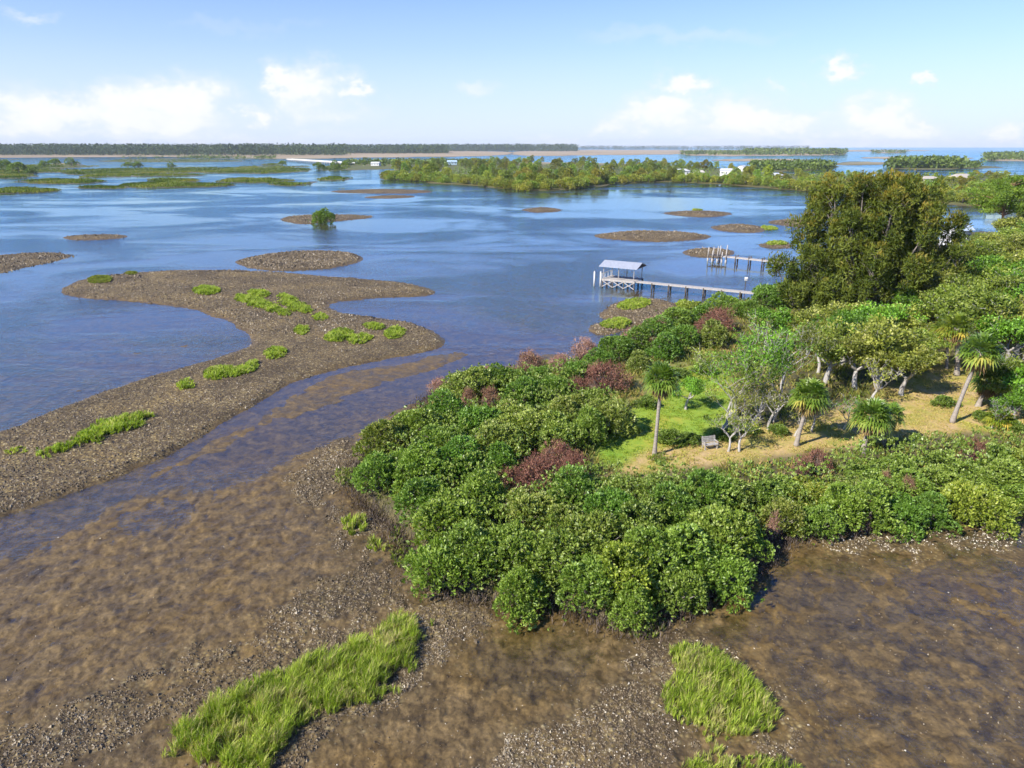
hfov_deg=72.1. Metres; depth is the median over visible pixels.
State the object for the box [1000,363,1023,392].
oak tree
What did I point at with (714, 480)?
mangrove bush
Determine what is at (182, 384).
grass patch
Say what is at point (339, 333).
grass patch
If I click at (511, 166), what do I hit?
island tree
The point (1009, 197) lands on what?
tree
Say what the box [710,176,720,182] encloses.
island mangrove
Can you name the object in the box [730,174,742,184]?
island mangrove
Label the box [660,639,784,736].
grass patch
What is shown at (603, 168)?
island tree
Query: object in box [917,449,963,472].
mangrove bush
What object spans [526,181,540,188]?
island mangrove
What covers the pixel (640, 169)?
island tree
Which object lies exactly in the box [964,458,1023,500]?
mangrove bush
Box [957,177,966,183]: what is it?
island tree
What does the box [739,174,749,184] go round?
island mangrove
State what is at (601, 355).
mangrove bush
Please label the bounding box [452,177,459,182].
island mangrove
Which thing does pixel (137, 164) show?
islet mangrove
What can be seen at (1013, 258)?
oak tree
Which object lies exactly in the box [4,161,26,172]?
islet mangrove
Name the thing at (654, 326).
mangrove bush
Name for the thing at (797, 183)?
island mangrove
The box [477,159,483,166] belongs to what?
island tree
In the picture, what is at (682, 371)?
shrub
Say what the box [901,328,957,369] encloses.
oak tree
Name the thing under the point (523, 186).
island mangrove
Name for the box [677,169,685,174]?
island tree
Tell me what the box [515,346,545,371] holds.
dead shrub
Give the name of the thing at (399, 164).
island tree
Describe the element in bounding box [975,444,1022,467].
mangrove bush
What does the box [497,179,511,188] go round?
island mangrove
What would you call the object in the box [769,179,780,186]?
island mangrove
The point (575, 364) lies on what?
mangrove bush
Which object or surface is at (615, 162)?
island tree
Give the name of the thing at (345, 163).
islet mangrove
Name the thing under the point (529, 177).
island tree
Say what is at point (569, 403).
mangrove bush
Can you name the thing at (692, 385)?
oak tree
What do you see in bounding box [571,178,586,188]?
island mangrove
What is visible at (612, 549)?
mangrove bush
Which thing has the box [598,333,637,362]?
mangrove bush
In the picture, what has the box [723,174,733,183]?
island mangrove
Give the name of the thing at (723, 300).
mangrove bush
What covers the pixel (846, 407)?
bare tree
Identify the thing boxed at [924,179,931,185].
island tree
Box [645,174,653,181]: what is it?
island mangrove
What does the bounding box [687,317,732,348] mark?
mangrove bush
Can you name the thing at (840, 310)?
palm tree
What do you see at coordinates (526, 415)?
mangrove bush
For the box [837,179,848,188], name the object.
island mangrove
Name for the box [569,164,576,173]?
island tree
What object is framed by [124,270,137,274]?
grass patch
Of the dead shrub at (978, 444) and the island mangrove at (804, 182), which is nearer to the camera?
the dead shrub at (978, 444)
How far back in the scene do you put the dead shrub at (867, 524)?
47.83 m
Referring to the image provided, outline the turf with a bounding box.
[598,357,1023,473]
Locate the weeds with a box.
[362,282,1023,614]
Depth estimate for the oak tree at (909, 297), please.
99.33 m
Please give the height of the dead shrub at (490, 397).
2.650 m
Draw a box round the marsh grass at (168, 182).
[0,159,351,192]
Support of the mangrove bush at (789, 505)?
on the tidal ground at (190, 502)
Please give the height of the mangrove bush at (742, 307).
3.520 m
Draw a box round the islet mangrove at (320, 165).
[313,162,326,169]
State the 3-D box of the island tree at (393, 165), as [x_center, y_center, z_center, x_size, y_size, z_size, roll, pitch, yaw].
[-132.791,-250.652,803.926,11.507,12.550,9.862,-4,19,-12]
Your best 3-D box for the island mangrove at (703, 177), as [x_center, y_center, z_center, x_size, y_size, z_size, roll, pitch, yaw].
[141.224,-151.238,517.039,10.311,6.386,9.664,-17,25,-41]
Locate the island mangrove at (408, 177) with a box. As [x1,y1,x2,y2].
[405,175,413,180]
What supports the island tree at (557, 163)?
on the tidal ground at (190, 502)
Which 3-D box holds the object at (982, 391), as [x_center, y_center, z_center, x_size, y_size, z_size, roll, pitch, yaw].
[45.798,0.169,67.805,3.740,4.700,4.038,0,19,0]
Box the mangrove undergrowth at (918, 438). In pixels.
[368,356,1023,594]
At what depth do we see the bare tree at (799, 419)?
60.67 m
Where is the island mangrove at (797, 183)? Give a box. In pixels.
[794,180,800,189]
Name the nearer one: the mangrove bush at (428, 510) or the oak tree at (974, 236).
the mangrove bush at (428, 510)
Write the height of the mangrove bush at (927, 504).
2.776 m
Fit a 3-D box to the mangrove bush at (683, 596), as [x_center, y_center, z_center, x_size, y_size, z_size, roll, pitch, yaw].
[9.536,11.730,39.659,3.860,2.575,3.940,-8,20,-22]
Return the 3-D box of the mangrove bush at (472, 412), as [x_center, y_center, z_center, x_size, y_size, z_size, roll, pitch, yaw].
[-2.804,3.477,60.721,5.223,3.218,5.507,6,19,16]
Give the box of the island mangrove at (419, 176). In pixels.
[413,174,421,180]
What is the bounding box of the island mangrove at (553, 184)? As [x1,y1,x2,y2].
[545,182,556,188]
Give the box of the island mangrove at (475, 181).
[470,176,479,183]
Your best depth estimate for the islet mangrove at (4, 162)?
770.33 m
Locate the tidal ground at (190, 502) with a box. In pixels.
[0,150,1023,767]
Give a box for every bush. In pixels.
[339,450,395,493]
[351,412,423,463]
[380,405,454,443]
[384,438,465,500]
[389,473,452,523]
[394,487,492,547]
[399,535,478,602]
[410,422,467,465]
[422,388,466,427]
[430,434,491,486]
[435,519,506,589]
[436,363,501,402]
[442,466,508,522]
[454,402,509,435]
[461,418,523,458]
[470,519,548,584]
[479,440,521,482]
[480,362,508,392]
[488,486,559,530]
[489,398,528,418]
[492,556,551,634]
[493,366,529,390]
[493,404,562,451]
[500,375,548,411]
[505,525,593,600]
[522,407,584,459]
[523,366,551,385]
[528,503,583,550]
[536,372,574,401]
[544,394,579,420]
[546,461,602,513]
[553,391,589,421]
[554,501,638,563]
[555,552,621,621]
[559,358,592,386]
[567,404,609,449]
[573,387,608,415]
[579,536,669,602]
[581,347,618,368]
[581,397,640,439]
[581,486,639,533]
[590,471,633,508]
[593,580,661,630]
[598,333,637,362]
[610,496,667,542]
[613,523,707,597]
[618,602,665,638]
[619,472,672,512]
[622,322,656,356]
[625,349,652,375]
[637,314,680,341]
[639,480,699,540]
[641,331,684,363]
[647,564,716,621]
[648,520,720,590]
[655,305,694,328]
[663,476,698,506]
[665,323,701,349]
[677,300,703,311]
[678,468,740,518]
[682,497,758,568]
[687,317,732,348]
[687,540,766,613]
[690,302,715,323]
[703,291,740,314]
[711,477,759,510]
[725,501,779,562]
[730,299,769,319]
[731,478,795,516]
[747,283,795,308]
[755,495,812,538]
[756,473,820,507]
[771,474,839,506]
[784,501,845,544]
[804,481,877,533]
[826,474,880,500]
[835,478,908,542]
[843,464,884,482]
[850,468,911,496]
[872,490,936,543]
[877,450,923,477]
[890,468,943,499]
[904,461,971,500]
[904,490,963,537]
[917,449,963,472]
[925,477,1007,528]
[932,460,1009,490]
[953,481,1022,539]
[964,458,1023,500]
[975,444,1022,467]
[993,469,1023,513]
[995,446,1023,467]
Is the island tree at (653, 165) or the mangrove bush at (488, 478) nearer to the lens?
the mangrove bush at (488, 478)
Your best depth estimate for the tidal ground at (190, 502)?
45.01 m
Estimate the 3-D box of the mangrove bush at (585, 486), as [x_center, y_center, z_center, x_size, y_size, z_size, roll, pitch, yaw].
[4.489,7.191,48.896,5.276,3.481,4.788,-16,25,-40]
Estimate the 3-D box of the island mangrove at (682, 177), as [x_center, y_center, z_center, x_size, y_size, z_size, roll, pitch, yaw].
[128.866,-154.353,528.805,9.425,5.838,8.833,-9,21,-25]
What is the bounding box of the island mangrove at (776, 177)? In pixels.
[773,174,782,179]
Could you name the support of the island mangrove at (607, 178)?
on the tidal ground at (190, 502)
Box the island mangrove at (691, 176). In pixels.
[685,173,695,181]
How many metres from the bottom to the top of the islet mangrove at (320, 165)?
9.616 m
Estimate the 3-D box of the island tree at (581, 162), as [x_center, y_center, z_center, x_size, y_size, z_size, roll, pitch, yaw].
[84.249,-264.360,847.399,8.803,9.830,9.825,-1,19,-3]
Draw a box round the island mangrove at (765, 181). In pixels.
[760,176,770,185]
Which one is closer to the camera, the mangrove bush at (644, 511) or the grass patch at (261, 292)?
the mangrove bush at (644, 511)
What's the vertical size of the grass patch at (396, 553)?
0.538 m
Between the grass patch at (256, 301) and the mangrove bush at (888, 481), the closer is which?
the mangrove bush at (888, 481)
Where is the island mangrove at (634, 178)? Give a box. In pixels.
[628,174,640,181]
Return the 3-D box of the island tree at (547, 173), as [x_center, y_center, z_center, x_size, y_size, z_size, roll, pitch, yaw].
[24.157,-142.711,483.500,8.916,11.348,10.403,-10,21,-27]
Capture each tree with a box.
[391,159,400,169]
[394,160,403,170]
[401,162,409,170]
[405,160,412,170]
[411,164,419,172]
[421,166,431,180]
[427,162,439,172]
[440,167,451,176]
[458,159,465,166]
[470,165,479,174]
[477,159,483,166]
[478,164,487,175]
[481,170,491,177]
[485,159,493,167]
[495,158,501,165]
[497,163,505,170]
[500,169,513,186]
[501,160,510,169]
[508,163,517,171]
[513,170,522,179]
[515,173,525,179]
[516,162,526,174]
[520,167,531,176]
[523,173,539,182]
[526,162,537,174]
[534,159,541,166]
[536,172,546,187]
[542,168,551,178]
[549,173,557,179]
[550,159,560,169]
[558,166,574,177]
[560,168,573,178]
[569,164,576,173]
[578,160,584,167]
[583,161,592,168]
[591,168,604,183]
[599,165,609,172]
[606,164,615,171]
[610,160,617,169]
[618,160,624,167]
[621,167,632,174]
[632,167,648,176]
[633,163,643,171]
[640,358,683,454]
[645,165,652,172]
[649,162,660,172]
[666,166,676,179]
[670,376,706,409]
[671,160,678,167]
[677,159,686,168]
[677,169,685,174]
[685,160,695,167]
[688,342,785,427]
[689,337,785,416]
[691,162,700,169]
[699,159,708,169]
[699,373,769,428]
[703,410,748,451]
[718,404,763,451]
[731,167,741,176]
[732,316,801,417]
[742,376,782,423]
[743,166,754,176]
[743,308,841,394]
[747,305,799,353]
[751,381,805,429]
[753,169,760,176]
[760,338,822,421]
[762,164,773,176]
[764,167,979,319]
[778,306,836,355]
[786,378,832,446]
[787,405,822,436]
[788,325,826,372]
[794,168,800,175]
[796,395,836,431]
[798,307,873,365]
[802,325,861,383]
[812,300,877,318]
[817,332,898,389]
[823,313,937,387]
[830,306,852,316]
[833,393,861,429]
[844,396,897,453]
[847,299,928,328]
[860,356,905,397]
[862,343,949,395]
[876,400,906,445]
[879,303,936,331]
[890,285,922,309]
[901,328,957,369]
[911,282,987,331]
[915,268,957,302]
[917,285,974,299]
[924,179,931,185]
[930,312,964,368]
[934,282,1022,356]
[937,312,976,375]
[944,272,1005,291]
[947,176,958,185]
[948,254,976,270]
[949,330,1006,423]
[950,254,1023,280]
[954,186,964,191]
[954,320,981,361]
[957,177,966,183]
[958,239,1023,257]
[960,172,1023,232]
[961,231,987,243]
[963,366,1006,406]
[964,176,975,182]
[967,260,1023,281]
[968,293,1023,359]
[972,312,1023,359]
[973,231,1011,244]
[978,353,1023,409]
[980,274,1023,297]
[983,171,993,176]
[987,397,1017,427]
[990,173,998,182]
[990,231,1023,255]
[990,390,1023,417]
[991,216,1023,231]
[991,225,1023,242]
[994,283,1023,345]
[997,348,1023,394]
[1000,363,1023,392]
[1001,250,1023,274]
[1010,212,1023,219]
[1011,311,1023,321]
[1016,220,1023,228]
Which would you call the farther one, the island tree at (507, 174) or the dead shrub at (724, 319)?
the island tree at (507, 174)
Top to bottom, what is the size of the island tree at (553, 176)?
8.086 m
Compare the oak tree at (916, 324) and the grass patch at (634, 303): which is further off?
the grass patch at (634, 303)
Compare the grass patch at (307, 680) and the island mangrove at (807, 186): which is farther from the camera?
the island mangrove at (807, 186)
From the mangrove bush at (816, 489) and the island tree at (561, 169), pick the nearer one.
the mangrove bush at (816, 489)
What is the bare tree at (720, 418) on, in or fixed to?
on the tidal ground at (190, 502)
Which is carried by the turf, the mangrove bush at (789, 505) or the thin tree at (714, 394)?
the thin tree at (714, 394)
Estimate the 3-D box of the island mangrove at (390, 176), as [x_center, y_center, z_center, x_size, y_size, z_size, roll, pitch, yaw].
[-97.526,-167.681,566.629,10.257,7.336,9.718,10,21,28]
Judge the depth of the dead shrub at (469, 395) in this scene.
68.40 m
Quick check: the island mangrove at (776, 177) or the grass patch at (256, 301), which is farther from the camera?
the island mangrove at (776, 177)
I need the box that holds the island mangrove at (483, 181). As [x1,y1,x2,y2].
[477,178,488,185]
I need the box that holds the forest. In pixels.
[0,143,808,155]
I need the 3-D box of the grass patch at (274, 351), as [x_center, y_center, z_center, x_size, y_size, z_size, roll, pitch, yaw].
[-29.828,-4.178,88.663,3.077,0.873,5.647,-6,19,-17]
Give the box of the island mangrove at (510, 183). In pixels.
[503,179,514,188]
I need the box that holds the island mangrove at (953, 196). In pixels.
[943,190,956,201]
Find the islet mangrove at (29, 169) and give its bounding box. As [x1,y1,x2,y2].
[23,165,37,173]
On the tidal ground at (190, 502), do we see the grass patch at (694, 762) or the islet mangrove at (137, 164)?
the grass patch at (694, 762)
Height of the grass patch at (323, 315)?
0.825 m
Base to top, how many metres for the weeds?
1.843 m
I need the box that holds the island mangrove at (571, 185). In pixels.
[566,181,575,188]
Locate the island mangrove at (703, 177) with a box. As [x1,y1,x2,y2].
[698,174,708,181]
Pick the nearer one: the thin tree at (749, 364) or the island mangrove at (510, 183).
the thin tree at (749, 364)
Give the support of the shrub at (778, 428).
on the turf
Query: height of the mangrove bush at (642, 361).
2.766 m
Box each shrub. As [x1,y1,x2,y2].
[422,376,447,392]
[460,386,475,406]
[480,384,500,406]
[497,464,531,490]
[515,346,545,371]
[515,449,559,493]
[534,436,575,472]
[546,352,569,372]
[558,448,591,477]
[564,336,596,359]
[566,375,590,392]
[582,363,606,386]
[584,358,633,395]
[629,395,661,409]
[649,334,677,353]
[651,428,687,448]
[674,367,693,379]
[679,431,704,447]
[688,361,718,375]
[690,318,710,333]
[700,305,737,330]
[710,428,736,443]
[731,423,762,437]
[764,508,782,539]
[766,423,790,437]
[790,452,811,480]
[806,445,833,474]
[860,506,871,532]
[879,468,892,495]
[900,473,915,498]
[929,395,962,408]
[954,436,990,460]
[972,410,995,423]
[981,405,1017,431]
[990,418,1023,434]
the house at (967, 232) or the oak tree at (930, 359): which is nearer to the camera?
the oak tree at (930, 359)
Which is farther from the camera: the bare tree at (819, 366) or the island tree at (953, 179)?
the island tree at (953, 179)
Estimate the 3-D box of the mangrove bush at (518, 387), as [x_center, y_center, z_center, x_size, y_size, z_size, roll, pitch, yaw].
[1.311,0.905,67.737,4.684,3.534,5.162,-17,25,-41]
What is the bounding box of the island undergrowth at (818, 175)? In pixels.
[385,162,1023,192]
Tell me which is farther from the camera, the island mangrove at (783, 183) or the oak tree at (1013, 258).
the island mangrove at (783, 183)
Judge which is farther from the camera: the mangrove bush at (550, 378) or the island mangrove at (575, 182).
the island mangrove at (575, 182)
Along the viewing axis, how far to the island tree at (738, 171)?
522.76 m
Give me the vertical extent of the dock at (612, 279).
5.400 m
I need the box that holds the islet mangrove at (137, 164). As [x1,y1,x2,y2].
[131,161,143,167]
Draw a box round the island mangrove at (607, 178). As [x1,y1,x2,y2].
[602,172,611,182]
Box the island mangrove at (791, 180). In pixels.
[781,178,795,187]
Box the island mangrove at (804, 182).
[796,180,813,189]
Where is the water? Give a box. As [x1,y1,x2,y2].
[0,148,1023,555]
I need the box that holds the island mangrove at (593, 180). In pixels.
[588,177,597,184]
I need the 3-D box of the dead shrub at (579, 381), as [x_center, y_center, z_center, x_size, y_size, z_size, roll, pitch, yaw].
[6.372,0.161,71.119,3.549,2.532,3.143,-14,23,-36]
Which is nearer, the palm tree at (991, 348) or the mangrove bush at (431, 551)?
the mangrove bush at (431, 551)
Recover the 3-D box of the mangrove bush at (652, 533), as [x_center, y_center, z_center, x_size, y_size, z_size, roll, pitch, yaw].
[8.076,10.005,41.273,5.714,3.771,4.543,-8,20,-23]
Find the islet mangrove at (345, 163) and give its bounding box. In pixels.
[341,160,349,167]
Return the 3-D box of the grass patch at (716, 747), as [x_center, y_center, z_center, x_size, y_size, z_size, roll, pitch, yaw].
[9.072,15.646,31.044,1.224,0.518,1.768,0,19,0]
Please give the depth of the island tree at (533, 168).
539.11 m
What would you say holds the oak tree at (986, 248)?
on the tidal ground at (190, 502)
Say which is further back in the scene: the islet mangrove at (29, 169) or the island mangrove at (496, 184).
the islet mangrove at (29, 169)
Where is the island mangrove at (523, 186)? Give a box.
[516,180,532,190]
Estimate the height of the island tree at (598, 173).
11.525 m
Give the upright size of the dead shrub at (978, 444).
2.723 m
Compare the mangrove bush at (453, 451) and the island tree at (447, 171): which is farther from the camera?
the island tree at (447, 171)
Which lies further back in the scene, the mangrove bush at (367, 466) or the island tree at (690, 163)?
the island tree at (690, 163)
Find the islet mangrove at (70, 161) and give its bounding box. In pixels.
[64,157,80,165]
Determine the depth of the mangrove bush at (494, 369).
72.00 m
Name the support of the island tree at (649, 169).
on the tidal ground at (190, 502)
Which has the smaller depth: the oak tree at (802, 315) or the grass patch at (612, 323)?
the oak tree at (802, 315)
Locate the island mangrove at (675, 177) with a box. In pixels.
[671,172,682,181]
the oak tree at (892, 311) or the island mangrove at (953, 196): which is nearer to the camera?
the oak tree at (892, 311)
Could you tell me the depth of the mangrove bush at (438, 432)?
56.33 m
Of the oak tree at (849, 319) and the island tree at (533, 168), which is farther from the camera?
the island tree at (533, 168)
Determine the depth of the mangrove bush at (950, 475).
51.74 m
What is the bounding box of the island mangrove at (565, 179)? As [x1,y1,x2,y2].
[561,177,570,182]
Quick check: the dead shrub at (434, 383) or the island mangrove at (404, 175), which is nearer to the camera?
the dead shrub at (434, 383)
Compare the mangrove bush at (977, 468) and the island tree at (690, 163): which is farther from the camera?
the island tree at (690, 163)
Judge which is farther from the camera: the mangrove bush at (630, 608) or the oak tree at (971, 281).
the oak tree at (971, 281)
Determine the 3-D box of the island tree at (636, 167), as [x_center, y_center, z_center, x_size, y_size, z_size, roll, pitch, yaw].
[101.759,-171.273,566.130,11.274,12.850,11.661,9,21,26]
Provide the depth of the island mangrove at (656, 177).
534.53 m
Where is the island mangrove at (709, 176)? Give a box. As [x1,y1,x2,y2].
[700,172,711,181]
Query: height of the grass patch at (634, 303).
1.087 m
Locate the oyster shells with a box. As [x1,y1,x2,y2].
[0,207,1023,767]
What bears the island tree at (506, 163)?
on the tidal ground at (190, 502)
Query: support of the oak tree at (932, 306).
on the tidal ground at (190, 502)
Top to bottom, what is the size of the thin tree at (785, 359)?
8.207 m
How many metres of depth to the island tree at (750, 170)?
540.99 m
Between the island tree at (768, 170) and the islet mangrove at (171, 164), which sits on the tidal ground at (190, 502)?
the island tree at (768, 170)
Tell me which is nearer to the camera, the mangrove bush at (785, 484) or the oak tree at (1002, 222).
the mangrove bush at (785, 484)
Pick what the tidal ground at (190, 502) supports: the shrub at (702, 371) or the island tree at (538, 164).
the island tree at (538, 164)
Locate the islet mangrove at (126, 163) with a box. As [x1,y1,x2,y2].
[121,162,134,167]
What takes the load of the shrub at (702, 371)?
on the turf
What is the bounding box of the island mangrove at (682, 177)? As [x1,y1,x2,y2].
[678,175,689,181]
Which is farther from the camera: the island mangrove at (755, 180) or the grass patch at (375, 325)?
the island mangrove at (755, 180)
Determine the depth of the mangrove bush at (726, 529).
43.06 m
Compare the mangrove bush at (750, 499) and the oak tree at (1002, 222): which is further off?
the oak tree at (1002, 222)
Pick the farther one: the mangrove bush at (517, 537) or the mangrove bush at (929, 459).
the mangrove bush at (929, 459)
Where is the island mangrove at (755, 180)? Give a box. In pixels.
[751,177,761,185]
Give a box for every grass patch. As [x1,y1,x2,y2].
[2,445,27,454]
[35,409,153,458]
[87,274,112,282]
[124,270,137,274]
[161,610,434,767]
[176,377,195,389]
[192,284,220,294]
[203,358,258,379]
[233,293,292,315]
[247,288,270,297]
[263,345,287,358]
[276,292,312,313]
[293,324,309,334]
[312,311,328,319]
[323,326,354,341]
[332,467,353,484]
[340,512,367,535]
[347,332,372,343]
[362,321,385,329]
[365,533,389,551]
[383,324,406,338]
[388,522,408,566]
[600,316,631,328]
[616,296,650,309]
[646,451,674,462]
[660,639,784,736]
[682,750,801,767]
[703,724,728,756]
[761,225,777,230]
[766,239,787,244]
[909,525,935,534]
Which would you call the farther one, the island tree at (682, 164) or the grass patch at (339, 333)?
the island tree at (682, 164)
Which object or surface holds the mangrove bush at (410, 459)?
on the tidal ground at (190, 502)
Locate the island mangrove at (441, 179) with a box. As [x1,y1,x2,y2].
[436,174,449,182]
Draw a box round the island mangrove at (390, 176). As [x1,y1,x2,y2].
[384,171,396,179]
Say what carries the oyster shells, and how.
on the tidal ground at (190, 502)
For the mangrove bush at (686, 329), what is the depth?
87.75 m
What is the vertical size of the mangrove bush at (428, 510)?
3.674 m
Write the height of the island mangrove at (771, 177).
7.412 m
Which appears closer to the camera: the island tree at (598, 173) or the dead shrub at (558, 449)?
the dead shrub at (558, 449)
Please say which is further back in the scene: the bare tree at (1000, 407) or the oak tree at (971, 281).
the oak tree at (971, 281)
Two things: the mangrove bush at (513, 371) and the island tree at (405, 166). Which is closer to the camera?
the mangrove bush at (513, 371)
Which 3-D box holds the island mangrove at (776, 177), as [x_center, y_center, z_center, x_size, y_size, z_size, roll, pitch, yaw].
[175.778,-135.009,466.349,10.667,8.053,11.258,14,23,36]
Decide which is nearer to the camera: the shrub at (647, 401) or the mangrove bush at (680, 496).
the mangrove bush at (680, 496)
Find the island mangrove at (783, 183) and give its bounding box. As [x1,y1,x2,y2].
[777,180,789,188]
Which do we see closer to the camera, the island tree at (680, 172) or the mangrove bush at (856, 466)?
the mangrove bush at (856, 466)
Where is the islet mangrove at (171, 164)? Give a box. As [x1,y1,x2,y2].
[167,162,176,167]
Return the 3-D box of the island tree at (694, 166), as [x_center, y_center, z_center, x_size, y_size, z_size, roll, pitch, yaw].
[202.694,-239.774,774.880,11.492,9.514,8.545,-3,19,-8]
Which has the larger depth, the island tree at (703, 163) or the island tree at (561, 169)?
the island tree at (703, 163)
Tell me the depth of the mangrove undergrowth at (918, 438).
51.84 m
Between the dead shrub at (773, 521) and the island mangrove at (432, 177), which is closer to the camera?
the dead shrub at (773, 521)
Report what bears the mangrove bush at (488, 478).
on the tidal ground at (190, 502)
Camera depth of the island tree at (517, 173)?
509.27 m
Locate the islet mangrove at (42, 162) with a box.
[38,160,48,166]
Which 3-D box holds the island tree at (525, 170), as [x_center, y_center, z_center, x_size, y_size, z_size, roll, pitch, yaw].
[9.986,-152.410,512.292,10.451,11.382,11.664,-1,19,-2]
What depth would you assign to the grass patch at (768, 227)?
227.09 m
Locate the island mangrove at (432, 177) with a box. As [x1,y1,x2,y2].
[427,172,438,181]
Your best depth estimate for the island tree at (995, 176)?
465.93 m
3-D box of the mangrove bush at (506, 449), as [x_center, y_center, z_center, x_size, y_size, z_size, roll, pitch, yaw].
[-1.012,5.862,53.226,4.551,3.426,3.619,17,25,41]
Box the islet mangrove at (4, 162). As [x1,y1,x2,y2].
[0,159,13,169]
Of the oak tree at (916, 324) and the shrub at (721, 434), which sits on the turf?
the shrub at (721, 434)
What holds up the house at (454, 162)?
on the tidal ground at (190, 502)
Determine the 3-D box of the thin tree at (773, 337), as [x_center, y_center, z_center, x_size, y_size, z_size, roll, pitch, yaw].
[23.333,-1.000,63.709,5.820,9.783,9.067,17,25,41]
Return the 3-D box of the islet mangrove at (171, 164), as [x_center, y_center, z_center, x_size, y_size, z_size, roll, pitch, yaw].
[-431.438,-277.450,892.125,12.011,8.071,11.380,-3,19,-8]
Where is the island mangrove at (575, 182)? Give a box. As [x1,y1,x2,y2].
[564,180,580,188]
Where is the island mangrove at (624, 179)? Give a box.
[618,174,627,182]
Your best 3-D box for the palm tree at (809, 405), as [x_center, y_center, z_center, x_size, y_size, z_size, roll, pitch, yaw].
[24.678,2.356,58.643,3.842,6.474,3.799,0,19,0]
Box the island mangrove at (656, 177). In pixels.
[653,174,662,180]
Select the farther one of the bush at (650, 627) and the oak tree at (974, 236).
the oak tree at (974, 236)
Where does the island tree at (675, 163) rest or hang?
on the tidal ground at (190, 502)
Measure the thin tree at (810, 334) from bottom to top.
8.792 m
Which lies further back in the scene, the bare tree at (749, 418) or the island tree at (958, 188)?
the island tree at (958, 188)
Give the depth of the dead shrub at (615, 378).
72.23 m
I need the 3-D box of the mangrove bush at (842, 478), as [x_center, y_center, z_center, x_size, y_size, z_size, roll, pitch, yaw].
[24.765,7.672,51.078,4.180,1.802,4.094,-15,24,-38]
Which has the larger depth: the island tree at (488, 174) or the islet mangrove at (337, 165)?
the islet mangrove at (337, 165)
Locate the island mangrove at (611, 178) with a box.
[607,176,617,183]
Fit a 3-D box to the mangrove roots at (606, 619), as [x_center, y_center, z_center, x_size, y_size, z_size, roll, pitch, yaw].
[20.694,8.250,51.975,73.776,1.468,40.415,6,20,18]
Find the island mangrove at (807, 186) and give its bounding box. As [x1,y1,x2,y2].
[803,184,816,190]
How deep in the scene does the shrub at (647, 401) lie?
67.99 m
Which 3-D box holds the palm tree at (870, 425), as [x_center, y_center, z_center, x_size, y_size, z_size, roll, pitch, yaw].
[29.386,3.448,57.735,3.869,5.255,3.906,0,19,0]
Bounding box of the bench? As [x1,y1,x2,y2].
[702,435,718,449]
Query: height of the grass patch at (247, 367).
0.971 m
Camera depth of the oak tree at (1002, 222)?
165.96 m
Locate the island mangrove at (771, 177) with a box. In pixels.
[762,175,773,185]
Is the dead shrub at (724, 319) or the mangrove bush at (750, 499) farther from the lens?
the dead shrub at (724, 319)
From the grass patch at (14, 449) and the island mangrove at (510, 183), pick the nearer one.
the grass patch at (14, 449)
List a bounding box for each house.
[371,162,380,165]
[447,160,456,165]
[719,168,734,175]
[922,176,936,181]
[939,222,975,246]
[949,174,968,178]
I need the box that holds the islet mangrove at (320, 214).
[307,208,335,223]
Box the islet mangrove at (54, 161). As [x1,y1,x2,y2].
[47,158,60,165]
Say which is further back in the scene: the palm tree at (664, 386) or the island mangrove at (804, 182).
the island mangrove at (804, 182)
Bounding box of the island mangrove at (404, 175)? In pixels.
[401,173,409,180]
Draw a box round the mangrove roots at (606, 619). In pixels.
[336,383,1023,648]
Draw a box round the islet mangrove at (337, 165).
[330,160,342,168]
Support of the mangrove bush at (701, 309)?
on the tidal ground at (190, 502)
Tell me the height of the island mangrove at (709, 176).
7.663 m
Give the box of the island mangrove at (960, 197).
[956,192,972,202]
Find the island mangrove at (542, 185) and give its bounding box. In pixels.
[537,178,551,189]
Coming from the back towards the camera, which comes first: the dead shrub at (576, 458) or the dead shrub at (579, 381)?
the dead shrub at (579, 381)
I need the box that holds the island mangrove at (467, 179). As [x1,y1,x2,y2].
[462,177,471,183]
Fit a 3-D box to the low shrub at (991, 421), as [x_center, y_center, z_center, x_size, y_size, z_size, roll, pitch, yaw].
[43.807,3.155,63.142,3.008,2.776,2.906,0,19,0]
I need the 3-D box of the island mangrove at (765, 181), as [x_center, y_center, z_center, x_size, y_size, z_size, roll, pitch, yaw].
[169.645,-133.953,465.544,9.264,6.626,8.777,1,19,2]
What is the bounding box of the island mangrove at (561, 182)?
[554,179,566,188]
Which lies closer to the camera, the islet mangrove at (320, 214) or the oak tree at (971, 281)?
the oak tree at (971, 281)
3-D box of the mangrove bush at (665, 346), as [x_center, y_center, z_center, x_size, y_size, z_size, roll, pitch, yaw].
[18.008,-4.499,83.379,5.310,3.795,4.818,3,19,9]
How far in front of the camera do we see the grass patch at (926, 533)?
47.96 m
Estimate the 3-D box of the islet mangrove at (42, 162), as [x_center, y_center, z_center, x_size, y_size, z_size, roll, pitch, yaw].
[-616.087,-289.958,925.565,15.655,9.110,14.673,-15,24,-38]
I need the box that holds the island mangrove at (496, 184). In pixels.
[493,178,503,187]
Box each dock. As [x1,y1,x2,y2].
[599,260,753,299]
[707,245,777,266]
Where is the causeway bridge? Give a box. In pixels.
[287,159,354,164]
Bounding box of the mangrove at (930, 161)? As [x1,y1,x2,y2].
[122,147,1023,170]
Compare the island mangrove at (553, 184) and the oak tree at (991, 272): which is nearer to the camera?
the oak tree at (991, 272)
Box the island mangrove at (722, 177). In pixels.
[716,174,726,182]
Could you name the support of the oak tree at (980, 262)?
on the tidal ground at (190, 502)
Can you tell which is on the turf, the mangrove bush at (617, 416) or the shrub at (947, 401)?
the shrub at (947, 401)
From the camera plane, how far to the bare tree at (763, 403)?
62.52 m
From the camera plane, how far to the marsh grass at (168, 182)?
633.91 m
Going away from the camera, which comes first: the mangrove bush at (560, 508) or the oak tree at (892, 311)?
the mangrove bush at (560, 508)
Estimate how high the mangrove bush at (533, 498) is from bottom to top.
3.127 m

